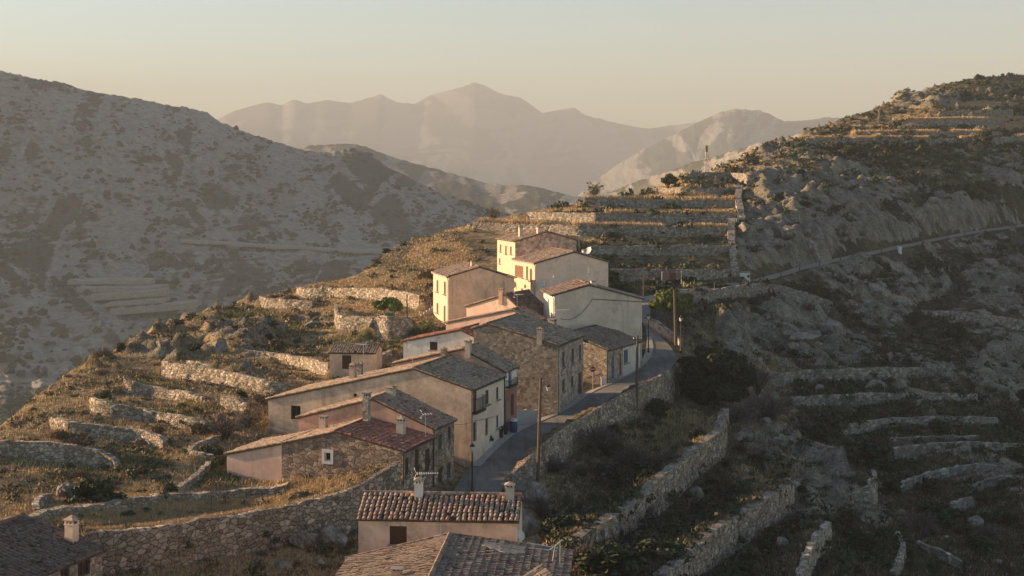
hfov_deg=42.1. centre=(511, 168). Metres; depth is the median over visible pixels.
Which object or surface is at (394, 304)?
fig tree
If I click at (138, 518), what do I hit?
dry grass
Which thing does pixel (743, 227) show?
boulder
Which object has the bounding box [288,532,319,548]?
boulder
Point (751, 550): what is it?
bush
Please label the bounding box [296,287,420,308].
terrace wall
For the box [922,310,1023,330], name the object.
terrace wall
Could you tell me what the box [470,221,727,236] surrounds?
terrace wall
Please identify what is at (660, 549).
bush
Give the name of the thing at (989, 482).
garden wall
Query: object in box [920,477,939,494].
bush
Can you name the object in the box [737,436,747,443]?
boulder
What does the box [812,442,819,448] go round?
boulder
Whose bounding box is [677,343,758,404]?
evergreen tree
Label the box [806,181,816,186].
boulder
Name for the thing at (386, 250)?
bush
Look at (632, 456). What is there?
bare bush
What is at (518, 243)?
stucco house
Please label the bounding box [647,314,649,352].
street lamp
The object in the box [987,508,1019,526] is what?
bush
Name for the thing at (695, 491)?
boulder
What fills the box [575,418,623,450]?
bare bush
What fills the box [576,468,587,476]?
bush
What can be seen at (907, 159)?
undergrowth
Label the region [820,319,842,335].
boulder
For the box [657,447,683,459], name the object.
bare bush
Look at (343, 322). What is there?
terrace wall
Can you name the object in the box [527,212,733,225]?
terrace wall
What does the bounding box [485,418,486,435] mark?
door
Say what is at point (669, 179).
oak tree
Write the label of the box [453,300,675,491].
road
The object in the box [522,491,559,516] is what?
bare bush
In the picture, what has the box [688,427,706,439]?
bush
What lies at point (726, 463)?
bush
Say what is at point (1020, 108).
bush
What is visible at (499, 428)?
window
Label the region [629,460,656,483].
bush
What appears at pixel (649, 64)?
sky
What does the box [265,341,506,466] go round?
stucco house
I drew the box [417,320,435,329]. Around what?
yellow shrub
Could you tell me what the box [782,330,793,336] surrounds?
boulder
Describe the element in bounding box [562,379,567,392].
window
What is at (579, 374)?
door
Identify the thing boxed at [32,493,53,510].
stone wall
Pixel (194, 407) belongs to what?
dry bush
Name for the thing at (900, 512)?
boulder
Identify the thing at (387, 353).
stone wall
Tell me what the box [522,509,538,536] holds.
boulder
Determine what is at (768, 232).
boulder
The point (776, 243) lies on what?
boulder
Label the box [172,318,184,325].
bush
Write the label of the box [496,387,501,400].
window
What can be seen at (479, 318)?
house
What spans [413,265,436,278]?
dry bush
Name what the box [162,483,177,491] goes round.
bush
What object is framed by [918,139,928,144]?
bush
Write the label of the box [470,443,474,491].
street lamp
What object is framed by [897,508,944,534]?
bare bush
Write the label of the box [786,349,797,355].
bush
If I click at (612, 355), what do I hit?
cable
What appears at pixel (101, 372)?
bare bush
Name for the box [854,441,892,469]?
bush
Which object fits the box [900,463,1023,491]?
terrace wall
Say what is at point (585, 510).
bush
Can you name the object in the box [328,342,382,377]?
tiled shed
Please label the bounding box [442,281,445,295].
window
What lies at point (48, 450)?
terrace wall
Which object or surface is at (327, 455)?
window
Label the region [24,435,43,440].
dry bush
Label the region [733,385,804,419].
bare bush
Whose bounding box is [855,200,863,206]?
boulder
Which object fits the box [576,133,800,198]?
hills
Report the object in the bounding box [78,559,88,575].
window
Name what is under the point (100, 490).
bush
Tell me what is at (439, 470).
door
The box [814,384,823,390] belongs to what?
boulder
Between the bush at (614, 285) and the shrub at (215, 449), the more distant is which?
the bush at (614, 285)
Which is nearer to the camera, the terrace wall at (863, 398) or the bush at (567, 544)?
the bush at (567, 544)
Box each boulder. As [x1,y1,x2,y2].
[56,482,74,496]
[156,338,170,346]
[212,338,227,353]
[240,339,250,342]
[270,541,282,547]
[274,559,292,571]
[277,321,287,332]
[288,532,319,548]
[304,320,319,327]
[312,525,347,548]
[317,558,324,565]
[515,478,548,503]
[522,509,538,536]
[688,486,704,498]
[737,223,748,231]
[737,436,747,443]
[746,146,758,153]
[758,417,770,424]
[759,228,773,236]
[764,237,784,248]
[771,437,786,446]
[775,537,788,548]
[780,225,795,239]
[781,477,800,488]
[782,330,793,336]
[788,342,798,349]
[789,331,820,344]
[802,228,811,236]
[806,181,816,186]
[806,495,818,503]
[807,240,817,247]
[807,244,817,254]
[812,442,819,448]
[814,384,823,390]
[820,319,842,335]
[845,265,852,271]
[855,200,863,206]
[865,379,886,388]
[866,282,893,299]
[896,509,905,514]
[928,197,937,204]
[933,243,940,249]
[959,445,971,453]
[967,515,983,527]
[989,349,1003,359]
[994,180,1003,186]
[995,234,1008,239]
[1010,304,1023,309]
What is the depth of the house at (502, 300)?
152.64 m
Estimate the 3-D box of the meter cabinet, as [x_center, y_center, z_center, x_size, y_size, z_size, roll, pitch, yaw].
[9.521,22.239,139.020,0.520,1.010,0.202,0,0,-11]
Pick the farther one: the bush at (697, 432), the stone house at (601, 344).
the stone house at (601, 344)
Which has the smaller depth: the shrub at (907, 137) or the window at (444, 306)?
the window at (444, 306)
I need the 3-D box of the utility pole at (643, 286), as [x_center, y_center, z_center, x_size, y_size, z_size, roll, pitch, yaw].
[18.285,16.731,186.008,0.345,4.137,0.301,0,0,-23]
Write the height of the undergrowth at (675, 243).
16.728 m
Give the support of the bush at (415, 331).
on the terrain at (912, 224)
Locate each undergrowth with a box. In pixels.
[520,173,740,273]
[537,124,1023,575]
[711,72,1023,170]
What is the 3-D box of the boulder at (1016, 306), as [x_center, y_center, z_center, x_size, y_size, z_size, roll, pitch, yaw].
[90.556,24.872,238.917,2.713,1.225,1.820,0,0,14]
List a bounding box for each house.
[0,513,109,575]
[223,415,436,490]
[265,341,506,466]
[295,385,457,486]
[335,532,574,575]
[392,339,519,429]
[400,323,479,357]
[431,260,516,323]
[443,305,545,329]
[464,288,543,317]
[471,313,585,414]
[495,225,578,275]
[511,233,609,302]
[540,268,646,360]
[547,307,642,384]
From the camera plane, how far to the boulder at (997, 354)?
187.10 m
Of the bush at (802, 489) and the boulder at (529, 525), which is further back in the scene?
the bush at (802, 489)
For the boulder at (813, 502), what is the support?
on the terrain at (912, 224)
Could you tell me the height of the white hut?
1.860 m
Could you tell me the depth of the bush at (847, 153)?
320.63 m
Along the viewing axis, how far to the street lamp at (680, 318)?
153.47 m
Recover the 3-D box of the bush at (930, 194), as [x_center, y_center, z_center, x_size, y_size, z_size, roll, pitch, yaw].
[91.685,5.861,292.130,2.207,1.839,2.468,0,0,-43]
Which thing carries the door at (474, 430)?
in the stucco house at (463, 391)
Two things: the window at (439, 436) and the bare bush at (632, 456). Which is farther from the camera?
the bare bush at (632, 456)
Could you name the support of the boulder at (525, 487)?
on the terrain at (912, 224)
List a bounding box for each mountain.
[217,82,696,196]
[578,109,839,196]
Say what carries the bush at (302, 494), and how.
on the terrain at (912, 224)
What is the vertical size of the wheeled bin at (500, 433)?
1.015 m
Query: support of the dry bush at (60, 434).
on the terrain at (912, 224)
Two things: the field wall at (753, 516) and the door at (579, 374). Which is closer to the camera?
the field wall at (753, 516)
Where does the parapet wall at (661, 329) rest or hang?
on the terrain at (912, 224)
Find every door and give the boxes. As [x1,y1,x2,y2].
[342,355,350,368]
[415,449,417,477]
[438,468,440,481]
[473,422,475,440]
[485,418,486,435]
[578,372,580,393]
[612,357,613,378]
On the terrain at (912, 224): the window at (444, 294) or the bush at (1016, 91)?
the bush at (1016, 91)
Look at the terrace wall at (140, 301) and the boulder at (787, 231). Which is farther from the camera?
the terrace wall at (140, 301)
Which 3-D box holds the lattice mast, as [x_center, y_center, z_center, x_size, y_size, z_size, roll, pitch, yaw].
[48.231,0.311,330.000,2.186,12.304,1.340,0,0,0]
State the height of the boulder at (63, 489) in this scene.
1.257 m
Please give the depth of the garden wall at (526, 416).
123.43 m
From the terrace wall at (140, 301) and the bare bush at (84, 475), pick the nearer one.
the bare bush at (84, 475)
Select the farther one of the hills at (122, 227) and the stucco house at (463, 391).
the hills at (122, 227)
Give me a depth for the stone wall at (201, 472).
100.71 m
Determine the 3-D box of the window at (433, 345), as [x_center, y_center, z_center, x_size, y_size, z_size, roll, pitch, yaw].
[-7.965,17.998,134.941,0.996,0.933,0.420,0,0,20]
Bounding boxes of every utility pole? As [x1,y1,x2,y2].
[406,294,407,318]
[536,378,550,481]
[633,335,641,417]
[642,274,643,299]
[673,290,677,347]
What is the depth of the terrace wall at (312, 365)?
149.12 m
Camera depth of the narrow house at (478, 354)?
120.18 m
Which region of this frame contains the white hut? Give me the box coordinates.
[740,271,750,280]
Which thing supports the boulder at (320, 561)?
on the terrain at (912, 224)
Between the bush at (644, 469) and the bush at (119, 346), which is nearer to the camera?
the bush at (644, 469)
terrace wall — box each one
[0,439,120,469]
[49,415,167,449]
[67,277,154,284]
[77,284,168,292]
[85,288,169,300]
[88,396,207,427]
[105,296,169,306]
[110,299,198,314]
[123,377,205,402]
[161,360,287,393]
[244,350,329,374]
[259,295,313,309]
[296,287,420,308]
[334,304,373,330]
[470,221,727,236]
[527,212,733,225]
[585,197,734,207]
[590,244,733,255]
[610,268,736,281]
[653,187,736,194]
[689,172,753,184]
[767,367,940,386]
[789,392,977,407]
[805,136,1023,144]
[839,415,997,436]
[855,131,1002,136]
[888,118,1001,126]
[892,441,1023,459]
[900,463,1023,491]
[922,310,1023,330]
[939,109,1012,116]
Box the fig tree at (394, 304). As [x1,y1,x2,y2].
[371,296,402,314]
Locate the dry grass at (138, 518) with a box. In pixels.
[0,96,1023,575]
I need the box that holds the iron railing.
[585,373,601,389]
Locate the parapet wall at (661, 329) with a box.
[643,317,682,347]
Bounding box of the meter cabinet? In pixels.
[601,377,605,385]
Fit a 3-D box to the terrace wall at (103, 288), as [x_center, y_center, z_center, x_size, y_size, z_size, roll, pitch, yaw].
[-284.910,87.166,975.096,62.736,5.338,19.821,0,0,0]
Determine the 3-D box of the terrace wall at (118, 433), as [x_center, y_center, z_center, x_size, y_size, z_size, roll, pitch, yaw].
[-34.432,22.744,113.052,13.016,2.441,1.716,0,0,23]
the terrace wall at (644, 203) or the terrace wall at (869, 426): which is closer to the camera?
the terrace wall at (869, 426)
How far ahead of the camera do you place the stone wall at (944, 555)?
104.93 m
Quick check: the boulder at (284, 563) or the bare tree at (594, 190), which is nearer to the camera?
the boulder at (284, 563)
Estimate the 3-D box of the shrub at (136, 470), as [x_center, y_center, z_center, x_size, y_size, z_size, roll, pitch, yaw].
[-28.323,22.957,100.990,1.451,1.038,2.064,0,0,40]
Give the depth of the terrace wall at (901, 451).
141.04 m
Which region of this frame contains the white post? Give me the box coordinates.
[897,246,901,253]
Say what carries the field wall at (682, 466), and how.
on the terrain at (912, 224)
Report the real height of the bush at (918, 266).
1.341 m
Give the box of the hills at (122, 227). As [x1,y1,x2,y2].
[0,70,510,422]
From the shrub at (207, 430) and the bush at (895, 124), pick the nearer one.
the shrub at (207, 430)
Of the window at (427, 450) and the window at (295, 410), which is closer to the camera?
the window at (427, 450)
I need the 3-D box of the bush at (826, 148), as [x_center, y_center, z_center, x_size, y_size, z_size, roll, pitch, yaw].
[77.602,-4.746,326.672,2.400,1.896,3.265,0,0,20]
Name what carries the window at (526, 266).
in the stucco house at (557, 265)
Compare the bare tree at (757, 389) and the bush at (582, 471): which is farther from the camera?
the bare tree at (757, 389)
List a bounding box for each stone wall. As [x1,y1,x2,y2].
[28,481,288,520]
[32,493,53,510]
[176,461,210,491]
[186,360,212,366]
[187,434,231,459]
[219,396,248,410]
[382,350,391,360]
[863,277,896,282]
[889,435,979,442]
[917,540,962,568]
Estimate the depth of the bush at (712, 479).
112.25 m
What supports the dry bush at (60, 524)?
on the terrain at (912, 224)
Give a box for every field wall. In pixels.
[572,408,728,547]
[653,481,794,575]
[795,521,831,575]
[848,469,877,503]
[890,531,906,575]
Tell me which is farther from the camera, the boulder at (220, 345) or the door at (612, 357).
the boulder at (220, 345)
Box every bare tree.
[483,203,502,220]
[583,181,603,197]
[748,354,781,396]
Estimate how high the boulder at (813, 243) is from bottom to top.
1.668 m
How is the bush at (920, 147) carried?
on the terrain at (912, 224)
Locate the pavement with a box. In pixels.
[473,336,652,465]
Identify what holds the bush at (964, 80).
on the terrain at (912, 224)
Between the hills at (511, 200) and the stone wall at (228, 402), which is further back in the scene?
the hills at (511, 200)
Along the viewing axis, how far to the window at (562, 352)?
128.78 m
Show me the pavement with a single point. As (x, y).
(485, 456)
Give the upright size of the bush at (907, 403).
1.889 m
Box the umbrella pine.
[648,287,693,327]
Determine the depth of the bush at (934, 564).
100.71 m
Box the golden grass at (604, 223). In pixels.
[476,107,1023,227]
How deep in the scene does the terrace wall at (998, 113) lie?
391.93 m
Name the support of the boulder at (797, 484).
on the terrain at (912, 224)
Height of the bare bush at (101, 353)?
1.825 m
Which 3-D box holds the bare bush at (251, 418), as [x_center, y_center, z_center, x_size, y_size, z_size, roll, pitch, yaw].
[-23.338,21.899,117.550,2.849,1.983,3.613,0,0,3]
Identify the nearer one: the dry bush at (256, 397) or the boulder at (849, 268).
the dry bush at (256, 397)
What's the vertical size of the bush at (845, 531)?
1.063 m
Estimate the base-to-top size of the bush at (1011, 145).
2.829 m
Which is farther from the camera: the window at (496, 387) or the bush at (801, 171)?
the bush at (801, 171)
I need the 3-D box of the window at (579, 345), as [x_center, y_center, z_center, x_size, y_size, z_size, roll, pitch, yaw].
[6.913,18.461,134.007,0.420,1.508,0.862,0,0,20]
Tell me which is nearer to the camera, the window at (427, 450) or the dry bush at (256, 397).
the window at (427, 450)
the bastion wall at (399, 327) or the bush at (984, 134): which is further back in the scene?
the bush at (984, 134)
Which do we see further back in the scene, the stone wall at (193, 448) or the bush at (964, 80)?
the bush at (964, 80)
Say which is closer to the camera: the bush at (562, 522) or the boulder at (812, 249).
the bush at (562, 522)
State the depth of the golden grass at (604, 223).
258.64 m
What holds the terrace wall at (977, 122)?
on the terrain at (912, 224)
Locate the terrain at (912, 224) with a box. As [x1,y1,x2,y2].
[0,72,1023,575]
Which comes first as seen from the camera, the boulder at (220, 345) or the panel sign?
the boulder at (220, 345)
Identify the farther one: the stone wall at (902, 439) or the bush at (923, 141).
the bush at (923, 141)
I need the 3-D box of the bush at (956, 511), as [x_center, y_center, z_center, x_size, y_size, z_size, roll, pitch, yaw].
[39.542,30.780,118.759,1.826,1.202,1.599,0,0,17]
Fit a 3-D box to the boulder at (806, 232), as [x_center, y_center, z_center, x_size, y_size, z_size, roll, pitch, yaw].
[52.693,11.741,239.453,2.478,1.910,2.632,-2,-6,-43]
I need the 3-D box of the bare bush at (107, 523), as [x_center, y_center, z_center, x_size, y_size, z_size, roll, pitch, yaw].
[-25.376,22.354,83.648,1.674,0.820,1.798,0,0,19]
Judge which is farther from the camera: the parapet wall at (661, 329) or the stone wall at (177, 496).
the parapet wall at (661, 329)
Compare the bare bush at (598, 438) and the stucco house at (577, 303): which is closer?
the bare bush at (598, 438)
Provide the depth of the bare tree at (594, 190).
261.55 m
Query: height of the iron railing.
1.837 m
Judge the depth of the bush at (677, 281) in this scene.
201.34 m
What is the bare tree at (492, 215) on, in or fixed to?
on the terrain at (912, 224)
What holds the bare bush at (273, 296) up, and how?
on the terrain at (912, 224)
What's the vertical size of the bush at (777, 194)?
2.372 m
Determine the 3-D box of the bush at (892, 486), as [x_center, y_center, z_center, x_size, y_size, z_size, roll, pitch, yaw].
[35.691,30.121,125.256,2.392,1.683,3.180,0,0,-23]
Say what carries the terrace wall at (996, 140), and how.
on the terrain at (912, 224)
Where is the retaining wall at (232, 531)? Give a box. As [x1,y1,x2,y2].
[81,461,401,573]
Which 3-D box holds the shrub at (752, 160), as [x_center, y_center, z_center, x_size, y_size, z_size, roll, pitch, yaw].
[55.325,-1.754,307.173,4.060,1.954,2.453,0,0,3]
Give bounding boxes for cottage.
[356,468,524,553]
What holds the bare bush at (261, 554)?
on the terrain at (912, 224)
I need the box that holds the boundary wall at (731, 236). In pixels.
[727,185,745,276]
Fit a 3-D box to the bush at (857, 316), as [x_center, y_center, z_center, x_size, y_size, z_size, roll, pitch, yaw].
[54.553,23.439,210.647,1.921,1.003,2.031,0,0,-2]
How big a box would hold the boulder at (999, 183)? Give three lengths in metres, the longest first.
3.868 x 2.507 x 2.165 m
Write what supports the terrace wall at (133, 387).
on the terrain at (912, 224)
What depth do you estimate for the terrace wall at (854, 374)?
170.81 m
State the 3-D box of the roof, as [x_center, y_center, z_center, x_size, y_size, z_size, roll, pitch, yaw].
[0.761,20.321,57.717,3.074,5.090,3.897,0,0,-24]
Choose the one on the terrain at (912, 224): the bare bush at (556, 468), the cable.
the bare bush at (556, 468)
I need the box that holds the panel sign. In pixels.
[662,271,681,283]
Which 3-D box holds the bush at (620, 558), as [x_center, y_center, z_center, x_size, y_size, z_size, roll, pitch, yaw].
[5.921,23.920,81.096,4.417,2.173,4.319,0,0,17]
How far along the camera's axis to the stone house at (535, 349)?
128.53 m
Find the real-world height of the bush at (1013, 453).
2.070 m
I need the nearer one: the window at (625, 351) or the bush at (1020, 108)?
the window at (625, 351)
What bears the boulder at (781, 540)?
on the terrain at (912, 224)
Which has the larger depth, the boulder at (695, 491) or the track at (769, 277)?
the track at (769, 277)
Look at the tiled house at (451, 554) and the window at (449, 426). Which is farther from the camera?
the window at (449, 426)
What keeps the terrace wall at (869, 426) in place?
on the terrain at (912, 224)
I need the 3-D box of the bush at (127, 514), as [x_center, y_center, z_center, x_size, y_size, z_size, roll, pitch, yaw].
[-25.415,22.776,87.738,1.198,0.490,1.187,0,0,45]
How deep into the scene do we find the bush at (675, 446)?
116.86 m
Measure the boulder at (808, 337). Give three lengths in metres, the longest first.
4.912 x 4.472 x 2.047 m
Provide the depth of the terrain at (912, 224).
198.41 m
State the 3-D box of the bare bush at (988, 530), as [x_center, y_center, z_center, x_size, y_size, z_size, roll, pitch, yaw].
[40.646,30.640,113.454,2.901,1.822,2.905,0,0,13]
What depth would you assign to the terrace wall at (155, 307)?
928.38 m
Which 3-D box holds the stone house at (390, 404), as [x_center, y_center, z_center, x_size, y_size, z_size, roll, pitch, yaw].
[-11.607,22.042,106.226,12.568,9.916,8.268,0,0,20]
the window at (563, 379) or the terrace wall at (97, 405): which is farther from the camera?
the window at (563, 379)
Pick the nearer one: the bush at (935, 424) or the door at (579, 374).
the door at (579, 374)
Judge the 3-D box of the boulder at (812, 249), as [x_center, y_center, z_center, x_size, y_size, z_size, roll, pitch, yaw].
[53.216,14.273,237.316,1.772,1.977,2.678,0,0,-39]
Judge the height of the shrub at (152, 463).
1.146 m
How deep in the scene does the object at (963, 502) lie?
122.90 m
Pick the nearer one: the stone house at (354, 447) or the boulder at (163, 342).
the stone house at (354, 447)
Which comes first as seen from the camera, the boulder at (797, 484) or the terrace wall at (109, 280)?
the boulder at (797, 484)
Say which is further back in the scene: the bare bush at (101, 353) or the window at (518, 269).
the window at (518, 269)
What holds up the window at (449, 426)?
in the stone house at (390, 404)
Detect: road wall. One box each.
[500,368,674,491]
[685,282,832,308]
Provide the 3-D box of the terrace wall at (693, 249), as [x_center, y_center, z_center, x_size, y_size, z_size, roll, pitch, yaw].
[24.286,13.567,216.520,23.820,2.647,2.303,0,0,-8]
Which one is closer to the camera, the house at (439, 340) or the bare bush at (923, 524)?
the bare bush at (923, 524)
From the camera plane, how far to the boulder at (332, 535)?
88.72 m
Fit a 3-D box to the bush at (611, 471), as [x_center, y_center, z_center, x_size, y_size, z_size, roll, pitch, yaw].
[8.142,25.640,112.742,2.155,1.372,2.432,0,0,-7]
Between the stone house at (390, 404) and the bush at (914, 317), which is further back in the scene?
the bush at (914, 317)
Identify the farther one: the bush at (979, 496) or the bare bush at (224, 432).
the bush at (979, 496)
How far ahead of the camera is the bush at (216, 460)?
104.90 m
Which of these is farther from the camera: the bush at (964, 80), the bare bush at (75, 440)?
the bush at (964, 80)
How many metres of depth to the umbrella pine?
164.87 m
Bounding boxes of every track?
[180,239,384,253]
[642,224,1023,300]
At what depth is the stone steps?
172.71 m
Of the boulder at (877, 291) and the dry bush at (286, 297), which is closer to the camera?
the dry bush at (286, 297)
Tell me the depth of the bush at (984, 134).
351.11 m
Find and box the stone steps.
[418,306,432,316]
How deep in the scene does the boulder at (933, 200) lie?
287.24 m
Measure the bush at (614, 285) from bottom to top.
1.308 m
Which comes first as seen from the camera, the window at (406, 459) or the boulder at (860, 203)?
the window at (406, 459)
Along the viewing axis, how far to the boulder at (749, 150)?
345.02 m
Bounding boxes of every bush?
[0,467,10,472]
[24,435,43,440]
[47,427,70,439]
[50,519,83,529]
[62,476,127,504]
[64,431,103,445]
[67,432,94,445]
[70,467,92,478]
[86,344,112,357]
[92,367,112,376]
[93,390,116,400]
[99,520,116,525]
[115,342,124,351]
[121,510,135,516]
[149,425,169,432]
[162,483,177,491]
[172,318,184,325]
[180,409,191,414]
[184,420,208,435]
[188,343,203,351]
[188,405,201,409]
[201,411,247,440]
[211,455,224,466]
[217,499,228,503]
[235,405,260,427]
[236,390,247,397]
[245,393,267,404]
[254,550,267,556]
[265,333,273,339]
[265,338,284,352]
[267,294,279,297]
[284,294,297,299]
[288,491,310,501]
[382,248,390,253]
[408,328,423,335]
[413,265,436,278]
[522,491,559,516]
[541,514,576,533]
[545,453,578,472]
[553,535,589,554]
[560,494,573,505]
[569,538,595,562]
[572,542,642,575]
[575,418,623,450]
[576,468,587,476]
[582,507,593,514]
[595,464,621,479]
[598,537,633,551]
[602,423,624,435]
[608,269,619,281]
[608,283,620,288]
[610,441,659,464]
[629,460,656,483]
[633,538,691,563]
[646,397,670,418]
[652,285,678,291]
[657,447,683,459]
[667,444,680,453]
[671,276,689,283]
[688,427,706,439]
[689,276,696,283]
[703,477,718,484]
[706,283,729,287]
[714,402,763,423]
[721,460,731,467]
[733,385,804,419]
[736,445,745,452]
[738,545,761,560]
[772,191,783,202]
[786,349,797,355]
[796,426,811,438]
[797,169,804,175]
[797,484,807,493]
[799,200,811,207]
[803,514,836,529]
[810,286,828,297]
[824,146,833,150]
[825,405,854,430]
[829,141,842,149]
[834,525,855,537]
[841,150,853,156]
[853,314,861,319]
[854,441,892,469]
[878,480,905,497]
[884,143,901,153]
[888,120,901,128]
[891,108,898,113]
[893,397,915,410]
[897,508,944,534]
[899,141,907,150]
[902,312,921,325]
[912,144,926,149]
[914,264,923,269]
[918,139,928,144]
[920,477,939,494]
[925,192,934,199]
[926,559,941,571]
[928,418,950,433]
[937,321,968,341]
[949,507,964,519]
[955,142,965,148]
[959,183,976,198]
[962,79,970,83]
[963,489,987,501]
[972,517,1005,537]
[974,74,982,79]
[975,129,992,141]
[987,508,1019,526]
[1002,142,1017,149]
[1004,445,1023,461]
[1009,88,1019,94]
[1015,106,1023,111]
[1016,389,1023,405]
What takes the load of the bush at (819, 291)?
on the terrain at (912, 224)
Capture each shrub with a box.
[126,465,148,477]
[142,457,163,469]
[198,443,223,455]
[202,428,213,434]
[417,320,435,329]
[743,157,758,163]
[898,164,909,168]
[899,134,912,139]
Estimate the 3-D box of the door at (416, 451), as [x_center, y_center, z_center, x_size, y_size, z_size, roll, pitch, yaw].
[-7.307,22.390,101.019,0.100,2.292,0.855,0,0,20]
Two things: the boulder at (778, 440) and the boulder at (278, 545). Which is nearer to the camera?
the boulder at (278, 545)
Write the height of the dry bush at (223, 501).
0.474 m
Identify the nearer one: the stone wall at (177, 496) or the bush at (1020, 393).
the stone wall at (177, 496)
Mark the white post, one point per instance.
(899, 249)
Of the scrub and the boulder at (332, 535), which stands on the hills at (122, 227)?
the scrub
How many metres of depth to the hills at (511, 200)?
2146.20 m
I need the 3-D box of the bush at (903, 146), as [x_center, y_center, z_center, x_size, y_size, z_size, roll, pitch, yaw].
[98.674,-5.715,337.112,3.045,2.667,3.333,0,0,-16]
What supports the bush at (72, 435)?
on the terrain at (912, 224)
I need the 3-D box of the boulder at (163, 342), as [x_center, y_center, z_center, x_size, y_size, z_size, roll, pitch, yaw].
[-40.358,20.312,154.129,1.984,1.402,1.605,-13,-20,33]
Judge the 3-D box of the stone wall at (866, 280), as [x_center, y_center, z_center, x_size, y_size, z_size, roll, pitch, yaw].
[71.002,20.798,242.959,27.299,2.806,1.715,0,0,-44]
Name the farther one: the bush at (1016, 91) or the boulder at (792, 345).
the bush at (1016, 91)
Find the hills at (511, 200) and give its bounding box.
[297,144,583,214]
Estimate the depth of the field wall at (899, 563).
100.50 m
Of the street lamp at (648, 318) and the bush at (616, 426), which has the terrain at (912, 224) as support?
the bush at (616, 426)
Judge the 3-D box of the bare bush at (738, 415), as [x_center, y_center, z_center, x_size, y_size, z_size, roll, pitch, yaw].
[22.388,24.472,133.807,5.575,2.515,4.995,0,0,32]
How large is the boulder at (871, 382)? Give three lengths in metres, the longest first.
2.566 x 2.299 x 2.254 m
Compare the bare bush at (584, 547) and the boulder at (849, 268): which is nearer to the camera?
the bare bush at (584, 547)
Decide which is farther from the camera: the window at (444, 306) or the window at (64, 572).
the window at (444, 306)
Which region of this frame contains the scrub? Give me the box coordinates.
[0,77,509,424]
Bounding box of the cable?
[543,293,673,378]
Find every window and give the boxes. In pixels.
[60,568,67,575]
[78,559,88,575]
[291,405,300,418]
[322,449,332,464]
[387,526,406,546]
[405,457,411,476]
[425,448,432,472]
[428,342,437,351]
[438,434,444,452]
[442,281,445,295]
[442,306,445,322]
[447,462,453,479]
[448,426,453,439]
[473,391,476,414]
[485,390,491,406]
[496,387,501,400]
[496,416,501,429]
[515,265,522,278]
[524,266,527,279]
[562,352,567,368]
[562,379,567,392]
[571,348,576,364]
[579,345,583,359]
[624,349,630,364]
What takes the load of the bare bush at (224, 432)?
on the terrain at (912, 224)
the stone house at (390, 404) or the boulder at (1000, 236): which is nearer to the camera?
the stone house at (390, 404)
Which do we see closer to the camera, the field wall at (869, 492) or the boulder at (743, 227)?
the field wall at (869, 492)
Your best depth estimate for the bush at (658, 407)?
131.86 m
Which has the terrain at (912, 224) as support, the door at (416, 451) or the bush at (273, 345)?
the bush at (273, 345)
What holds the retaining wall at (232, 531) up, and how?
on the terrain at (912, 224)
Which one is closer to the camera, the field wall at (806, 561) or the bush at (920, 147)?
the field wall at (806, 561)
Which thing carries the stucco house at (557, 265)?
on the terrain at (912, 224)
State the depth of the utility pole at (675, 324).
155.87 m
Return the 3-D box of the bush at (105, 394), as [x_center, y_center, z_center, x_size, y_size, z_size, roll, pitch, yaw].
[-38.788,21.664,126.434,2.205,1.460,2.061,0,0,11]
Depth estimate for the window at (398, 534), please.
74.90 m
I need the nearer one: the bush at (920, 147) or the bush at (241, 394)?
the bush at (241, 394)
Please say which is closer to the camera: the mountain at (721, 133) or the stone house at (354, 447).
the stone house at (354, 447)
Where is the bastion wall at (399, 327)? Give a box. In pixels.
[367,315,412,340]
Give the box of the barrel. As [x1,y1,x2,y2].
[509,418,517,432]
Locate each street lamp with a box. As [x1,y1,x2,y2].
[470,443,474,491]
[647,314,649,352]
[679,316,682,353]
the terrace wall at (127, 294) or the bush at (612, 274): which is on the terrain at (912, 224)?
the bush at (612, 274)
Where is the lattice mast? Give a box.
[702,145,710,171]
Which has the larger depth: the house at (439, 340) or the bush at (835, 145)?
the bush at (835, 145)
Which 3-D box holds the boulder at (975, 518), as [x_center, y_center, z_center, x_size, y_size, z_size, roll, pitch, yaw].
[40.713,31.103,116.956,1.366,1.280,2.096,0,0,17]
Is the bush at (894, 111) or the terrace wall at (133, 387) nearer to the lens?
the terrace wall at (133, 387)
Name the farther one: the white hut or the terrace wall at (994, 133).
the terrace wall at (994, 133)
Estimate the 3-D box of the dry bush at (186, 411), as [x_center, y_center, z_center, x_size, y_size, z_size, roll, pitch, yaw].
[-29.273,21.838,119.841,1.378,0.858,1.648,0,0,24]
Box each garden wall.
[517,409,537,425]
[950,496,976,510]
[971,475,1022,491]
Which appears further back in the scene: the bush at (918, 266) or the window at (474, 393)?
the bush at (918, 266)
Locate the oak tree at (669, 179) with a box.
[661,173,678,187]
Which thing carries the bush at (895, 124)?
on the terrain at (912, 224)
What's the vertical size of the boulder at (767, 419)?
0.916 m
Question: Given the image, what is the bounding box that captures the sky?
[0,0,1023,128]
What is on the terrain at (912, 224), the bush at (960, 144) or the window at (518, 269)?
the bush at (960, 144)

